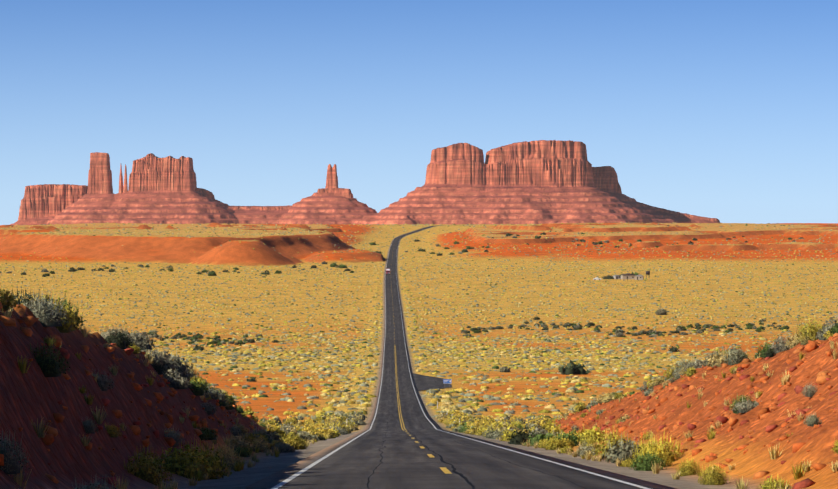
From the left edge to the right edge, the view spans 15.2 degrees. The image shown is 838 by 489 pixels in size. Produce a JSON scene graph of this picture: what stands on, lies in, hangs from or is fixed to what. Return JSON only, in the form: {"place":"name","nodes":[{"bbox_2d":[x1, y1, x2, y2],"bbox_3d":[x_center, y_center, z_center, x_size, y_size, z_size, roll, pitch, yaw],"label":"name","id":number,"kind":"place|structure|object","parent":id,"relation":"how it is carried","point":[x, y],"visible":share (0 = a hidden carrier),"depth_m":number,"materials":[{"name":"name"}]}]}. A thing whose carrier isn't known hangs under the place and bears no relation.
{"place":"outdoors","nodes":[
{"label":"outdoors","id":0,"kind":"place"},
{"bbox_2d":[0,222,837,488],"bbox_3d":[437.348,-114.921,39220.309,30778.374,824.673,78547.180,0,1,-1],"label":"ground","id":1,"kind":"structure","parent":0,"point":[33,393],"depth_m":1359.84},
{"bbox_2d":[10,140,719,224],"bbox_3d":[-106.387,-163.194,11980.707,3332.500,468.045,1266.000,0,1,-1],"label":"rock buttes","id":2,"kind":"object","parent":1,"relation":"on","point":[541,182],"visible":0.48,"depth_m":11818.86,"materials":[{"name":"red stone"}]},
{"bbox_2d":[0,232,803,381],"bbox_3d":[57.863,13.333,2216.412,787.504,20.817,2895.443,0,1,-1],"label":"distant bushes","id":3,"kind":"object","parent":1,"relation":"on","point":[575,369],"visible":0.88,"depth_m":1297.07,"materials":[{"name":"green plant"}]},
{"bbox_2d":[0,222,837,420],"bbox_3d":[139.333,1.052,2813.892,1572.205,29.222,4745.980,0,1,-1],"label":"plain bushes","id":4,"kind":"object","parent":1,"relation":"on","point":[364,400],"visible":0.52,"depth_m":1215.95,"materials":[{"name":"yellow plant"}]},
{"bbox_2d":[0,281,837,488],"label":"bushes","id":5,"kind":"object","parent":1,"relation":"on","point":[292,434],"visible":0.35,"depth_m":107.88,"materials":[{"name":"green plant"}]},
{"bbox_2d":[0,302,837,488],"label":"bank rocks","id":6,"kind":"object","parent":1,"relation":"on","point":[823,377],"visible":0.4,"depth_m":94.52,"materials":[{"name":"stone"}]},
{"bbox_2d":[443,379,451,383],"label":"parked car","id":7,"kind":"object","parent":1,"relation":"on","point":[447,381],"visible":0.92,"depth_m":667.80,"materials":[{"name":"blue metal"}]},
{"bbox_2d":[593,271,649,280],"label":"homestead","id":8,"kind":"structure","parent":1,"relation":"on","point":[627,276],"depth_m":2003.91,"materials":[{"name":"beige"}]},
{"bbox_2d":[0,0,837,224],"label":"sky","id":9,"kind":"structure","parent":0,"point":[726,111],"materials":[{"name":"blue"}]},
{"bbox_2d":[413,373,451,390],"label":"roadside pullout","id":10,"kind":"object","parent":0,"point":[423,382],"depth_m":745.93,"materials":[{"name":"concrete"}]},
{"bbox_2d":[243,225,675,488],"bbox_3d":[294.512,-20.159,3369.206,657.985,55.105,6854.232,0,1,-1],"label":"road","id":11,"kind":"structure","parent":0,"point":[386,451],"depth_m":101.07,"materials":[{"name":"grey asphalt"}]},
{"bbox_2d":[391,255,451,473],"bbox_3d":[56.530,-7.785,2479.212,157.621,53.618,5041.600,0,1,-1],"label":"road centre line","id":12,"kind":"object","parent":11,"relation":"on","point":[445,470],"visible":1,"depth_m":381.30,"materials":[{"name":"yellow paint"}]},
{"bbox_2d":[271,231,649,488],"bbox_3d":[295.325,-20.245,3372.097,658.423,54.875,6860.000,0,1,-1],"label":"road edge lines","id":13,"kind":"structure","parent":11,"relation":"on","point":[279,485],"depth_m":105.66,"materials":[{"name":"white paint"}]}
]}

